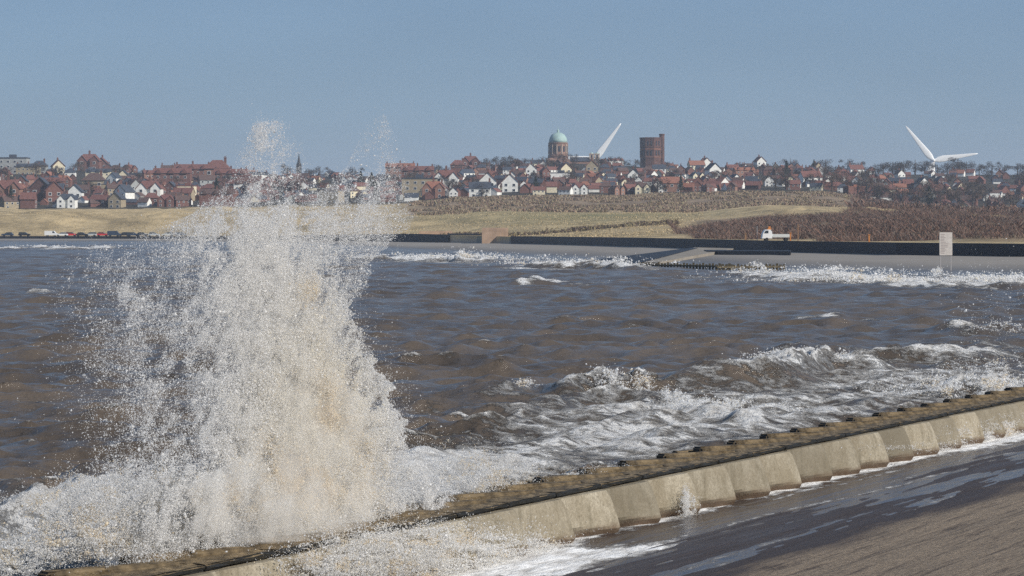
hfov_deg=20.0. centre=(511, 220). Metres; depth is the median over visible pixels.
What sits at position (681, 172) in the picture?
town house
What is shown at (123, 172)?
town house
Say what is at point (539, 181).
town house
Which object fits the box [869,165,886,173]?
tree
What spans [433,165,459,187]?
town house
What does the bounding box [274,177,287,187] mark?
tree
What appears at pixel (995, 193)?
town house
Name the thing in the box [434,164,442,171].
tree
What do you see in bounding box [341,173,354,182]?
town house
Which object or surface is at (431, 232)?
slipway wall
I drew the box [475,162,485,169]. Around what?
town house
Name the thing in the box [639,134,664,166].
water tower
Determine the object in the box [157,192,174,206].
town house
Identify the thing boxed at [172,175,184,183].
tree
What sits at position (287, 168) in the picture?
tree
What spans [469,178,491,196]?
town house
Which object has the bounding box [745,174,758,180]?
town house
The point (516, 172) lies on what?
town house
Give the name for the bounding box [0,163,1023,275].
terrain
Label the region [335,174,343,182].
town house
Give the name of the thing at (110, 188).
town house
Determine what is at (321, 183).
tree
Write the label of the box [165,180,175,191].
town house
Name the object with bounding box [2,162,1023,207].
town houses
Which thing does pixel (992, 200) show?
town house
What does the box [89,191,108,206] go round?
town house
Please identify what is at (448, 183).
tree
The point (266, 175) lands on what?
terraced row
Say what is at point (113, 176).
town house
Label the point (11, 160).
apartment block
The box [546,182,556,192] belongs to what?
town house
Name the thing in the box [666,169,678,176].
tree
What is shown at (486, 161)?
tree
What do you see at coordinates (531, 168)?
town house
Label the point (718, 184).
town house
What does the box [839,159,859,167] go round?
tree
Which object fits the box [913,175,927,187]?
town house
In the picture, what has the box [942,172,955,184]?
tree
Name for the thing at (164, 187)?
town house
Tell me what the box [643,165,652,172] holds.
town house
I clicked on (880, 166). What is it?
tree
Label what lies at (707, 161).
town house
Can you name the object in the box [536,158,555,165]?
tree
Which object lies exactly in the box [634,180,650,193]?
town house
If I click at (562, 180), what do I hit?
town house
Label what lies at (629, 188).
town house
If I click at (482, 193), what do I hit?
tree
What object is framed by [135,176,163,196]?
town house
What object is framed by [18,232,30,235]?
parked car
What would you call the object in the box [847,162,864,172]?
town house
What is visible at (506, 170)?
town house
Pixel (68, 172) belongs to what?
town house
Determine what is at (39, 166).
tree
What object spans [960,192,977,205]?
town house
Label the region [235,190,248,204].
town house
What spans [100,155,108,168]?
town house
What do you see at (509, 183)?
town house
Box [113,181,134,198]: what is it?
town house
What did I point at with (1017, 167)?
tree
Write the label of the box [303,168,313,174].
tree
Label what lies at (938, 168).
tree
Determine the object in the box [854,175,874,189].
tree
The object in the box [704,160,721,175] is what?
town house
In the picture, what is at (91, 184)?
tree
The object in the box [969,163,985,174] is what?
tree
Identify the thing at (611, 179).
town house
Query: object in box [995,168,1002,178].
town house
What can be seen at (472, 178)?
tree
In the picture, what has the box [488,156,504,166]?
tree
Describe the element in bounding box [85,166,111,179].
terraced row
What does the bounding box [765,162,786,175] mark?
tree
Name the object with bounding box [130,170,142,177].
tree
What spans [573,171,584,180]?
town house
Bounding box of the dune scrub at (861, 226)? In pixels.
[663,202,1023,240]
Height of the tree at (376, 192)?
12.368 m
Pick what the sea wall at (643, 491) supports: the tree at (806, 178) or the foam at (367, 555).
the foam at (367, 555)
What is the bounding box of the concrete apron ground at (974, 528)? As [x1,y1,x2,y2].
[543,445,1023,575]
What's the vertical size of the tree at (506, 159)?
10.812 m
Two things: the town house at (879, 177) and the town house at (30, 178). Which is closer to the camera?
the town house at (30, 178)
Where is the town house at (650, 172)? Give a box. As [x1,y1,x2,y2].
[646,169,657,177]
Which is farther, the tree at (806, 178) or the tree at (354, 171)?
the tree at (354, 171)
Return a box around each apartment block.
[0,154,29,173]
[177,183,196,195]
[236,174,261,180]
[316,188,343,202]
[401,174,437,197]
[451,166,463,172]
[550,170,570,178]
[843,185,865,195]
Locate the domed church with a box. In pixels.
[547,129,599,164]
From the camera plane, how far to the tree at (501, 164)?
1790.91 m
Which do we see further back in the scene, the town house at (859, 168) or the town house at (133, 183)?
the town house at (859, 168)
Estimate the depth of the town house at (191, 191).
1510.68 m
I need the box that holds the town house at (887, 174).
[884,171,893,177]
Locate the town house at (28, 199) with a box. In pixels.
[19,189,37,207]
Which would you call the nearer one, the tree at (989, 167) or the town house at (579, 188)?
the town house at (579, 188)
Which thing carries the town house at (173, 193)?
on the terrain at (18, 222)
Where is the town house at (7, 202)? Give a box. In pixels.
[0,193,19,207]
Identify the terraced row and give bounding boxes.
[15,161,40,173]
[34,175,65,182]
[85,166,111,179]
[142,168,152,178]
[152,165,191,183]
[174,161,209,174]
[199,186,234,206]
[213,165,247,180]
[233,179,259,188]
[248,169,268,177]
[385,160,414,177]
[401,164,433,181]
[607,157,623,164]
[733,166,754,176]
[772,166,792,174]
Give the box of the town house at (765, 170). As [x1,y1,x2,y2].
[763,166,771,174]
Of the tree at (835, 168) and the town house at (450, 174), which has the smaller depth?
the town house at (450, 174)
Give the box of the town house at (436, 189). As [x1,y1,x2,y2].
[421,178,444,198]
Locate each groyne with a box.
[593,248,696,263]
[704,250,790,254]
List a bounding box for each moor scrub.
[405,190,862,214]
[842,193,1023,215]
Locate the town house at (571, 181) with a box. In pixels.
[565,177,578,184]
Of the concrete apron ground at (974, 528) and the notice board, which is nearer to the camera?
the concrete apron ground at (974, 528)
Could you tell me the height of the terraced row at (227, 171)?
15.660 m
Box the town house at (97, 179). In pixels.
[82,169,105,188]
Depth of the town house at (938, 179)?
1727.75 m
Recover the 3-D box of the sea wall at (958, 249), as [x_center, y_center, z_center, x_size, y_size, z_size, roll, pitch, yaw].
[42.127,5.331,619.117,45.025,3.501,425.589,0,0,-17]
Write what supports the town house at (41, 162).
on the terrain at (18, 222)
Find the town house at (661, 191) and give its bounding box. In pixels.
[653,182,663,192]
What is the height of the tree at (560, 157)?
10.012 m
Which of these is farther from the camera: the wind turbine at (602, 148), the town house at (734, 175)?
the wind turbine at (602, 148)
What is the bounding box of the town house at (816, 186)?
[809,181,823,190]
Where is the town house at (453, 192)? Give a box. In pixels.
[449,185,457,197]
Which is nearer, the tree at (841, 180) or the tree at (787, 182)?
the tree at (787, 182)
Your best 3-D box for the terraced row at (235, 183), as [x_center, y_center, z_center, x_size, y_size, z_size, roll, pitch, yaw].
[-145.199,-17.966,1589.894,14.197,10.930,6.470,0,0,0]
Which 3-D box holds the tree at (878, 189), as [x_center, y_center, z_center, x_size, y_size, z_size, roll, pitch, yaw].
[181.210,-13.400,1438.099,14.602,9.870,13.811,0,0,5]
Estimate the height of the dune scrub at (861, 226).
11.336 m
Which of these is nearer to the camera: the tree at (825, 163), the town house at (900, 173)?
the town house at (900, 173)
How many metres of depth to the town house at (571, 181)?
1504.93 m
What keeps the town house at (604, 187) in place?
on the terrain at (18, 222)
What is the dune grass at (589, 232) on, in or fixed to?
on the terrain at (18, 222)
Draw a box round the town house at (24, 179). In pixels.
[18,174,28,186]
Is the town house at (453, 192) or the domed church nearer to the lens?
the town house at (453, 192)
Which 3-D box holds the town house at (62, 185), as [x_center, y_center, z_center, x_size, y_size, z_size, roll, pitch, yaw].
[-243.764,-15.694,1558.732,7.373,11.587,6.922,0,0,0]
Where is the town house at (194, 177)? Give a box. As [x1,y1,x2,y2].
[192,172,197,182]
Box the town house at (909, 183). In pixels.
[902,178,913,189]
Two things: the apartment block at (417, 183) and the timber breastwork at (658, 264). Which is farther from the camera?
the apartment block at (417, 183)
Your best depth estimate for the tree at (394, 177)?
1696.28 m
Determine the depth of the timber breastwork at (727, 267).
415.12 m
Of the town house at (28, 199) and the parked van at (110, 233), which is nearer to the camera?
the parked van at (110, 233)
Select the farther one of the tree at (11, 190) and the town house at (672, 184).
the town house at (672, 184)
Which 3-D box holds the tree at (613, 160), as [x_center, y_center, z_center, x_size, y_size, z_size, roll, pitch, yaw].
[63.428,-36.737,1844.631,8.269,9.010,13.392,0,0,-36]
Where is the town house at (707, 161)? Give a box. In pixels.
[701,155,710,167]
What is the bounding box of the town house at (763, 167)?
[759,162,765,171]
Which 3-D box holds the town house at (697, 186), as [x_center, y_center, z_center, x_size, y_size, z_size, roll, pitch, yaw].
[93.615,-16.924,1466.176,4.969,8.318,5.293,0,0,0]
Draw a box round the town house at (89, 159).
[77,151,101,170]
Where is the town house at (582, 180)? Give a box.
[579,176,591,183]
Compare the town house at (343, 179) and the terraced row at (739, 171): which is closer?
the terraced row at (739, 171)
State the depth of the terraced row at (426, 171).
1767.69 m
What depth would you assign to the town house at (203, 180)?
1713.56 m
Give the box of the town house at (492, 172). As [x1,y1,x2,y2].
[489,168,498,174]
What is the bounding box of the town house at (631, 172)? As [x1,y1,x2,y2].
[627,166,638,178]
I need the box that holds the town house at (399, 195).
[394,190,403,199]
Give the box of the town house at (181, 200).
[174,193,191,206]
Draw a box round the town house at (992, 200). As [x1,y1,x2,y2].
[986,195,1001,205]
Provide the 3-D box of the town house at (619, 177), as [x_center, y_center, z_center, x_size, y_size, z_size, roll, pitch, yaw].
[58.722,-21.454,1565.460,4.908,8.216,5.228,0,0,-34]
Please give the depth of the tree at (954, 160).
2065.60 m
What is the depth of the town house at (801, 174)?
1534.19 m
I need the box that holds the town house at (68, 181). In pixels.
[58,173,72,186]
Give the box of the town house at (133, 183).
[127,177,138,192]
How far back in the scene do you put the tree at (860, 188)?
1439.97 m
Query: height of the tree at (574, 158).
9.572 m
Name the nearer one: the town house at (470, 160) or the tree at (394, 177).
the tree at (394, 177)
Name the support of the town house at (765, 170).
on the terrain at (18, 222)
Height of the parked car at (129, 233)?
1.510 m
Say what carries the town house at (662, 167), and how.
on the terrain at (18, 222)
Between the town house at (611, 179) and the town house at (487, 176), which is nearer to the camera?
the town house at (487, 176)
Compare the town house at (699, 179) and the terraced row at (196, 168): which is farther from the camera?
the terraced row at (196, 168)
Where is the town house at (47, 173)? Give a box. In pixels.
[44,169,51,176]
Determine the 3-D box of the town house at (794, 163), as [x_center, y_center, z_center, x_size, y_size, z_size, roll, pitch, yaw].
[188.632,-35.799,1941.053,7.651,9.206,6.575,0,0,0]
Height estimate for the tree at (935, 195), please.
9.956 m
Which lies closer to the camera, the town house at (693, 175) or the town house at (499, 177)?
the town house at (499, 177)
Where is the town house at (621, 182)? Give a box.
[618,177,625,185]
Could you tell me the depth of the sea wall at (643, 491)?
68.95 m
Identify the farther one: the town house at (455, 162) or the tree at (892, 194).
the town house at (455, 162)
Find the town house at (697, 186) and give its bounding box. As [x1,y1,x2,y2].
[694,179,701,190]
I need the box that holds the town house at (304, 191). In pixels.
[294,187,308,194]
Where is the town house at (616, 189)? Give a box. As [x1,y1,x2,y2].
[608,183,625,194]
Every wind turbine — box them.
[569,123,620,161]
[906,126,977,170]
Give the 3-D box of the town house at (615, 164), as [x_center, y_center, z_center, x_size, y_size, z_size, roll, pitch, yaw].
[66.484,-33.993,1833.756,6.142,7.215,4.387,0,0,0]
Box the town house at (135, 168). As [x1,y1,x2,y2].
[122,162,137,173]
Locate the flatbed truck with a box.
[761,226,789,240]
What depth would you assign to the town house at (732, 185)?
1452.01 m
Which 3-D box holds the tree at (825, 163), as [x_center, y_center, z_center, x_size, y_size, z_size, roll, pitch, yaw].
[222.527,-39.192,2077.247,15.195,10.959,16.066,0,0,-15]
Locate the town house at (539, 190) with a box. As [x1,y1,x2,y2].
[533,184,544,194]
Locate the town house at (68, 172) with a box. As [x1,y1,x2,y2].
[64,167,76,175]
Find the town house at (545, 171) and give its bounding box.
[539,166,550,175]
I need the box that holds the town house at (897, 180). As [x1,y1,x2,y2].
[888,176,900,184]
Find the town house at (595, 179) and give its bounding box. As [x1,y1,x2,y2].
[592,175,603,182]
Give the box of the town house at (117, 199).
[108,189,126,207]
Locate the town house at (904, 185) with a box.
[892,181,906,188]
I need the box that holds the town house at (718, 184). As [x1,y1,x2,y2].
[707,178,720,189]
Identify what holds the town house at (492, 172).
on the terrain at (18, 222)
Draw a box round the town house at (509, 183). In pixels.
[501,170,518,191]
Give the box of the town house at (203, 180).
[197,172,215,185]
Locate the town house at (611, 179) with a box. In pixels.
[605,176,617,184]
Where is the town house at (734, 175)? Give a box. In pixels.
[730,172,739,178]
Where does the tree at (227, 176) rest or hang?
on the terrain at (18, 222)
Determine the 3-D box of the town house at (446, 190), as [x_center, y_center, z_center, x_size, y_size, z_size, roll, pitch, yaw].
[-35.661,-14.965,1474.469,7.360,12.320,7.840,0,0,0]
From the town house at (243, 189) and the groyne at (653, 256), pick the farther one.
the town house at (243, 189)
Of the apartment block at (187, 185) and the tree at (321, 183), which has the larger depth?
the tree at (321, 183)
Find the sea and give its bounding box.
[0,241,1023,575]
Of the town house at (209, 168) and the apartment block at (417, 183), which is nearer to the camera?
the apartment block at (417, 183)
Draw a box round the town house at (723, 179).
[715,175,729,183]
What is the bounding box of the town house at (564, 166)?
[557,160,571,171]
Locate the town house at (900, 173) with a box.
[894,169,905,177]
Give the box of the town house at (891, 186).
[884,183,895,191]
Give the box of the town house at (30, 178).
[25,173,34,184]
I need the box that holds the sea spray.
[12,103,482,572]
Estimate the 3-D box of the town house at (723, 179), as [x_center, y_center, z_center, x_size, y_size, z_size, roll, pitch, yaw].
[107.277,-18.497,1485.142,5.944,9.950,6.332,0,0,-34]
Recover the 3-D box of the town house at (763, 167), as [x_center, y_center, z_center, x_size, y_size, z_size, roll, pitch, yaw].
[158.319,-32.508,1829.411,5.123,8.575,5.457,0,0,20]
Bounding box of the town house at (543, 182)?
[540,177,547,191]
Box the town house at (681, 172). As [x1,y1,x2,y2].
[675,169,685,178]
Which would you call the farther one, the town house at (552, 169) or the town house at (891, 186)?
the town house at (552, 169)
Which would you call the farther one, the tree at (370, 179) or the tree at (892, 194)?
the tree at (370, 179)
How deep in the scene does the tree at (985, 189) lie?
1507.61 m
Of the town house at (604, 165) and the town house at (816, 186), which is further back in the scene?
the town house at (604, 165)
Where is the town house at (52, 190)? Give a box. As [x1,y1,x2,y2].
[42,179,63,201]
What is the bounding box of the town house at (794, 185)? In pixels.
[785,178,800,189]
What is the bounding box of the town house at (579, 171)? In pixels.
[574,168,587,173]
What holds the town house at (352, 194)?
on the terrain at (18, 222)
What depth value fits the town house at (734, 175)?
1543.05 m
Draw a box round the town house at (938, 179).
[933,175,945,183]
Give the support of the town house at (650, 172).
on the terrain at (18, 222)
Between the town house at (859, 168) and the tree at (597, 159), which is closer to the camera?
the tree at (597, 159)
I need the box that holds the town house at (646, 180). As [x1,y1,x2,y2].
[644,177,651,185]
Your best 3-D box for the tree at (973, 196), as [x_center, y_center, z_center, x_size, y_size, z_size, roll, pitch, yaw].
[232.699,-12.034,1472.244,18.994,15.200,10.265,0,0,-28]
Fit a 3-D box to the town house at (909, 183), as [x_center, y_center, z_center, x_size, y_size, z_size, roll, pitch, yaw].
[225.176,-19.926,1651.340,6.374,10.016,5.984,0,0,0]
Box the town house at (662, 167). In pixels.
[652,163,665,173]
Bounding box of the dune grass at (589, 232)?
[0,210,702,236]
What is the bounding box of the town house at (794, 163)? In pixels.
[789,161,799,165]
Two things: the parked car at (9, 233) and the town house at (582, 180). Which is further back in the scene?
the town house at (582, 180)
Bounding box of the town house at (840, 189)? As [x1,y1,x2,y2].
[837,182,845,191]
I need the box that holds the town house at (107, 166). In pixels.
[104,162,110,168]
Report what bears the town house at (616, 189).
on the terrain at (18, 222)
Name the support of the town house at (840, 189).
on the terrain at (18, 222)
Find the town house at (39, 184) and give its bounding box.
[28,173,48,200]
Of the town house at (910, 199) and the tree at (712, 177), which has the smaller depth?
the town house at (910, 199)
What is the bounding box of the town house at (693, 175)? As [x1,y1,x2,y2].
[688,169,703,178]
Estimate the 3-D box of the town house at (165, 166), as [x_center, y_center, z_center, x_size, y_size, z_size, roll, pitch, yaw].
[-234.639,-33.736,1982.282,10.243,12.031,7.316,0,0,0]
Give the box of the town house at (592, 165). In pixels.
[586,157,598,172]
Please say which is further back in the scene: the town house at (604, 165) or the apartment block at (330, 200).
the town house at (604, 165)
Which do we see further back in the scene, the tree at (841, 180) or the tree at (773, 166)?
the tree at (773, 166)
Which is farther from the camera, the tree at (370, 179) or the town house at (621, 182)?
the tree at (370, 179)
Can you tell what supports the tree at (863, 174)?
on the terrain at (18, 222)
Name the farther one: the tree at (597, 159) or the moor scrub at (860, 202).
the tree at (597, 159)
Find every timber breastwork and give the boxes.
[639,262,733,269]
[716,263,784,269]
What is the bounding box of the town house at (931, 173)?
[928,169,935,177]
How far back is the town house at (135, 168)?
1937.11 m
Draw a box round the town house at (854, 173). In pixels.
[850,170,860,175]
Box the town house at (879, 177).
[876,173,887,181]
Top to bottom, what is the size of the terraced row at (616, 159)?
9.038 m
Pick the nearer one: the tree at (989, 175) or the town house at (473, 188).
the town house at (473, 188)
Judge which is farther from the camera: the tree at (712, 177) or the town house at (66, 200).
the tree at (712, 177)
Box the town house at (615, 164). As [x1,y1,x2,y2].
[612,161,621,165]
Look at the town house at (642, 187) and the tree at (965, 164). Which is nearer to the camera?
the town house at (642, 187)
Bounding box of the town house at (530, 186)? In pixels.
[521,182,532,192]
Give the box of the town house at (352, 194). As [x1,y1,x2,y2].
[345,186,359,197]
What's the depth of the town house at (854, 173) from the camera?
1670.87 m
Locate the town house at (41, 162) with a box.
[33,158,47,173]
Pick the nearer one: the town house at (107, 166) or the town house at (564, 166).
the town house at (564, 166)
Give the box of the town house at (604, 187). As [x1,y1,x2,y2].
[599,180,611,192]
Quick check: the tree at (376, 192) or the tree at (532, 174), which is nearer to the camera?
the tree at (376, 192)
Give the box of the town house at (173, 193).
[166,189,183,197]
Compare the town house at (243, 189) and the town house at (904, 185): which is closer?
the town house at (243, 189)
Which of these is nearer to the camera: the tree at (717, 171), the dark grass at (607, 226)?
the dark grass at (607, 226)
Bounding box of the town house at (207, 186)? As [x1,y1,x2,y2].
[202,181,214,188]
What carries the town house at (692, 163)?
on the terrain at (18, 222)
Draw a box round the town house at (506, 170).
[503,165,513,174]
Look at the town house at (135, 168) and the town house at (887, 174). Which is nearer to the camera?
the town house at (887, 174)
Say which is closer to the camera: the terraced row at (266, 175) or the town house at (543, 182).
the town house at (543, 182)
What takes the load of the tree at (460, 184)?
on the terrain at (18, 222)
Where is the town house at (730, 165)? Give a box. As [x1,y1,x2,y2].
[725,163,738,169]
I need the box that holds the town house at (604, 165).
[600,162,610,168]
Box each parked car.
[1,232,13,235]
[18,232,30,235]
[56,232,67,235]
[76,232,87,235]
[97,232,106,235]
[127,232,138,235]
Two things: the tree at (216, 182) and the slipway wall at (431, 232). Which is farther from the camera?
the tree at (216, 182)
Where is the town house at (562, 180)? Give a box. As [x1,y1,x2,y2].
[551,176,565,185]
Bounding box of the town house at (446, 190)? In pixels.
[441,179,447,196]
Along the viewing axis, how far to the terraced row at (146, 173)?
1756.94 m
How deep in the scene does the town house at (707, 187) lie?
1445.12 m
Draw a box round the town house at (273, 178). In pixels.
[267,174,281,183]
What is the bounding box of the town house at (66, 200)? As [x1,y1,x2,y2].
[56,190,77,208]
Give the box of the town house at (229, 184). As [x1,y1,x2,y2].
[225,178,236,188]
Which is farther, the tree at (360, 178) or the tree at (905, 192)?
the tree at (360, 178)
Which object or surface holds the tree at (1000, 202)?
on the terrain at (18, 222)
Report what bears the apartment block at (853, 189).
on the terrain at (18, 222)
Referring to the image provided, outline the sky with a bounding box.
[0,0,1023,175]
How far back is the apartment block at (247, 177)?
1656.09 m
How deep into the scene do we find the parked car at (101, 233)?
1052.64 m
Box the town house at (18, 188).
[0,175,23,195]
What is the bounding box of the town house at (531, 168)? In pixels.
[525,161,536,174]
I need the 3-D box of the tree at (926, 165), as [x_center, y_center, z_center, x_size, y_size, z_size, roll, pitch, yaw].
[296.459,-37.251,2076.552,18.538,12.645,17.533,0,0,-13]
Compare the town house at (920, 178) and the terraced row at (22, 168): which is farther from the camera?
the terraced row at (22, 168)
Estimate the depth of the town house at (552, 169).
1729.93 m
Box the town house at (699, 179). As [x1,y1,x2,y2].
[693,174,703,183]
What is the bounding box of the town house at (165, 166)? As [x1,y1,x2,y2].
[160,163,174,167]
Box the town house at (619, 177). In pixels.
[616,174,625,184]
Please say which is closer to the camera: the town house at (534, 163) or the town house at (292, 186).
the town house at (292, 186)
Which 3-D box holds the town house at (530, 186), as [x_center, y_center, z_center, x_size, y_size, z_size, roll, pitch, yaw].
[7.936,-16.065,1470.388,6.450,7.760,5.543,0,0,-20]
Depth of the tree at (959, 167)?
2039.88 m
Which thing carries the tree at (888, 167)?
on the terrain at (18, 222)
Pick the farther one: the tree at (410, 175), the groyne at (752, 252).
the tree at (410, 175)
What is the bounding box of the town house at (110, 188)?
[105,181,121,194]
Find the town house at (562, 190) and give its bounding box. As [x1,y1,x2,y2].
[558,184,572,194]
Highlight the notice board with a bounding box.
[939,232,951,270]
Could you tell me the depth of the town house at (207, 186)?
1564.65 m
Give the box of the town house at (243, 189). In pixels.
[240,179,257,193]
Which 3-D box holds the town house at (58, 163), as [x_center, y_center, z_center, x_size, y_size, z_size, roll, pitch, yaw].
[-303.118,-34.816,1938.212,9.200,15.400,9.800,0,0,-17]
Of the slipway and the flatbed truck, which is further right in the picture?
the flatbed truck
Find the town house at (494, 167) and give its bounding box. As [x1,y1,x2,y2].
[491,163,498,170]
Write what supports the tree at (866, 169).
on the terrain at (18, 222)
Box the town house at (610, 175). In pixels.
[604,171,616,177]
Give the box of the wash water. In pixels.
[433,433,1023,575]
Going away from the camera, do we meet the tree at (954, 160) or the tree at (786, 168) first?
the tree at (786, 168)
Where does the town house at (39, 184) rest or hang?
on the terrain at (18, 222)
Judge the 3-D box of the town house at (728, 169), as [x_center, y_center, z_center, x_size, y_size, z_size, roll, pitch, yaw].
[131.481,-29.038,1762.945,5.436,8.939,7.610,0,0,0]
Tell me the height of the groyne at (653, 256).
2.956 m
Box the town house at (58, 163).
[50,157,65,173]
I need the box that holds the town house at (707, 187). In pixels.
[701,182,714,191]
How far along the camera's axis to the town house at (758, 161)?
1957.85 m
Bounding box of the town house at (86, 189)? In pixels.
[73,182,90,196]
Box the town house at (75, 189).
[68,181,84,196]
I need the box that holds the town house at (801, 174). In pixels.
[797,167,822,184]
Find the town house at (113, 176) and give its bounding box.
[107,170,121,183]
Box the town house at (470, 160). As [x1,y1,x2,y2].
[463,153,478,167]
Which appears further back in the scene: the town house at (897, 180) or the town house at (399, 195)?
the town house at (897, 180)
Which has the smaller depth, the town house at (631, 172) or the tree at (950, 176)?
the town house at (631, 172)
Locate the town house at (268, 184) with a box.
[260,179,272,189]
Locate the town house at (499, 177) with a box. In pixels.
[494,174,505,182]
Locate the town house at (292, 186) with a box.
[286,180,298,190]
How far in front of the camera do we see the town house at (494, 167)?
1903.20 m
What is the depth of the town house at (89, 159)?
2074.83 m
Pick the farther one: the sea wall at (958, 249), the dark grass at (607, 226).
the dark grass at (607, 226)
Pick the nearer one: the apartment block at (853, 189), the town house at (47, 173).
the apartment block at (853, 189)
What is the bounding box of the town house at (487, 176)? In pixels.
[478,168,496,187]
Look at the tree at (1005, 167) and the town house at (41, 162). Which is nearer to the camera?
the town house at (41, 162)
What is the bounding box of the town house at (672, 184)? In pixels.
[660,173,682,191]
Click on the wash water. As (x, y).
(622, 543)
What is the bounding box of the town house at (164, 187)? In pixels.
[159,183,166,194]
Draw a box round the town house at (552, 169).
[547,165,556,174]
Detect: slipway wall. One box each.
[419,231,451,233]
[447,233,481,242]
[482,228,507,242]
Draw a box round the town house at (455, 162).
[450,158,464,169]
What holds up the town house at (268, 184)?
on the terrain at (18, 222)
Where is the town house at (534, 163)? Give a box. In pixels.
[531,158,542,165]
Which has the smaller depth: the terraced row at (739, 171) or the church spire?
the terraced row at (739, 171)
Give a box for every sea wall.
[0,234,447,242]
[38,385,1023,575]
[511,236,1023,256]
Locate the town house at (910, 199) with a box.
[908,193,919,203]
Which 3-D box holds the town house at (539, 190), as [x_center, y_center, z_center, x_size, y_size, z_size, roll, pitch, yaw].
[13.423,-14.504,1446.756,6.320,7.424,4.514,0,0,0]
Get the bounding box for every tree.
[0,167,16,179]
[8,185,14,199]
[27,163,48,175]
[47,167,65,174]
[69,161,84,175]
[82,180,96,188]
[112,165,133,172]
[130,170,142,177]
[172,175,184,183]
[210,178,221,188]
[217,173,235,181]
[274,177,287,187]
[281,164,295,173]
[287,180,304,189]
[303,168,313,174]
[306,177,333,189]
[308,167,328,177]
[347,167,363,177]
[357,171,364,181]
[366,172,378,188]
[369,181,380,202]
[380,173,400,180]
[403,173,419,177]
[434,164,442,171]
[438,175,465,194]
[448,180,465,188]
[464,174,479,185]
[474,183,489,195]
[475,158,494,166]
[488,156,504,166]
[495,155,512,163]
[496,161,514,172]
[501,159,520,166]
[508,158,521,167]
[530,172,551,180]
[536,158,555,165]
[556,153,570,161]
[559,171,583,181]
[568,163,579,170]
[569,154,580,164]
[587,157,603,167]
[606,156,621,166]
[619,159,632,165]
[625,173,642,182]
[629,159,642,169]
[647,177,669,192]
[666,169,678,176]
[677,175,685,192]
[705,172,722,180]
[710,170,729,177]
[758,174,789,188]
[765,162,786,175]
[778,173,792,190]
[783,161,790,176]
[803,172,823,188]
[817,159,832,170]
[820,165,833,177]
[822,172,843,192]
[826,166,841,173]
[834,171,849,183]
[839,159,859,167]
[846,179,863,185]
[849,181,868,194]
[851,171,869,179]
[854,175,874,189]
[858,166,875,174]
[865,185,891,199]
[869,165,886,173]
[870,182,884,198]
[873,163,888,172]
[880,162,895,174]
[881,185,900,201]
[885,162,907,173]
[892,160,911,171]
[895,186,911,201]
[898,160,926,174]
[910,186,933,202]
[914,161,936,174]
[919,181,937,196]
[921,186,935,204]
[925,165,947,172]
[926,189,937,202]
[931,185,955,203]
[939,163,955,172]
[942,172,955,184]
[947,157,963,168]
[947,191,969,205]
[950,164,968,171]
[952,184,985,205]
[956,161,975,170]
[962,180,984,194]
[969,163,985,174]
[977,183,993,202]
[980,161,999,174]
[981,170,993,179]
[986,193,1009,206]
[995,164,1010,170]
[1002,191,1019,205]
[1009,163,1023,171]
[1009,191,1023,200]
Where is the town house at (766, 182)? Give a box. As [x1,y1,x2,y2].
[763,174,774,185]
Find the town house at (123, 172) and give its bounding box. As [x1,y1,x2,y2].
[119,168,130,175]
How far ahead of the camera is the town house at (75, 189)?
1496.99 m
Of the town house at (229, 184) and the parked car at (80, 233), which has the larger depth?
the town house at (229, 184)
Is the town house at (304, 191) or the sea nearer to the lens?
the sea
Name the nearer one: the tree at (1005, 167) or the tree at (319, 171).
the tree at (319, 171)
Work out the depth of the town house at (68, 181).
1674.20 m
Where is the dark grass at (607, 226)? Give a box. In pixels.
[442,219,680,235]
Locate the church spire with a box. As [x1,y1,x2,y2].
[296,155,301,172]
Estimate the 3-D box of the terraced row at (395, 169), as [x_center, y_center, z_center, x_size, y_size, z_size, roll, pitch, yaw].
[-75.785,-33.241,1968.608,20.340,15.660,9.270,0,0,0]
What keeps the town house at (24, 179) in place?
on the terrain at (18, 222)
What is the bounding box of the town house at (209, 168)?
[203,156,229,174]
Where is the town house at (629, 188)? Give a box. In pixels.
[623,181,635,193]
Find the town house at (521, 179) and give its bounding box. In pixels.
[514,174,528,185]
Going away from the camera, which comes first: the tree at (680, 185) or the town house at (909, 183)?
the tree at (680, 185)
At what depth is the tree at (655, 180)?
1438.44 m
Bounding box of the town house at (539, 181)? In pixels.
[528,176,544,185]
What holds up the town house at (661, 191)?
on the terrain at (18, 222)
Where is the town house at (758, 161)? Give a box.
[753,155,766,166]
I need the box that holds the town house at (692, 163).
[687,158,704,169]
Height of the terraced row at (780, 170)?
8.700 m
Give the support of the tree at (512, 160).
on the terrain at (18, 222)
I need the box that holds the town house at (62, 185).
[57,183,65,191]
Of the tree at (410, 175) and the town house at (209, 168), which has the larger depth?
the town house at (209, 168)
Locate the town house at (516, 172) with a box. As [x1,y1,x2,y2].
[512,168,525,174]
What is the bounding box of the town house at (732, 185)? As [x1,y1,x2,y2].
[727,181,736,190]
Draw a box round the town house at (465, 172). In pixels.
[459,166,474,176]
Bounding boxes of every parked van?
[44,231,57,235]
[107,231,120,235]
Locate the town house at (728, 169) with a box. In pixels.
[724,166,732,174]
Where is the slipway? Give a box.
[644,247,734,263]
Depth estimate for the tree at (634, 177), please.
1512.61 m
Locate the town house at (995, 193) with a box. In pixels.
[988,187,999,196]
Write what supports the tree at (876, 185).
on the terrain at (18, 222)
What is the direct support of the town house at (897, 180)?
on the terrain at (18, 222)
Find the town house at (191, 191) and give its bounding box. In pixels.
[173,184,195,200]
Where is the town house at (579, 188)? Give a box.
[572,180,587,194]
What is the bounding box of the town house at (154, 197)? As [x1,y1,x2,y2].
[144,190,158,205]
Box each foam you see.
[0,431,629,575]
[9,238,1023,416]
[225,407,1023,575]
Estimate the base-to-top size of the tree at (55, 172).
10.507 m

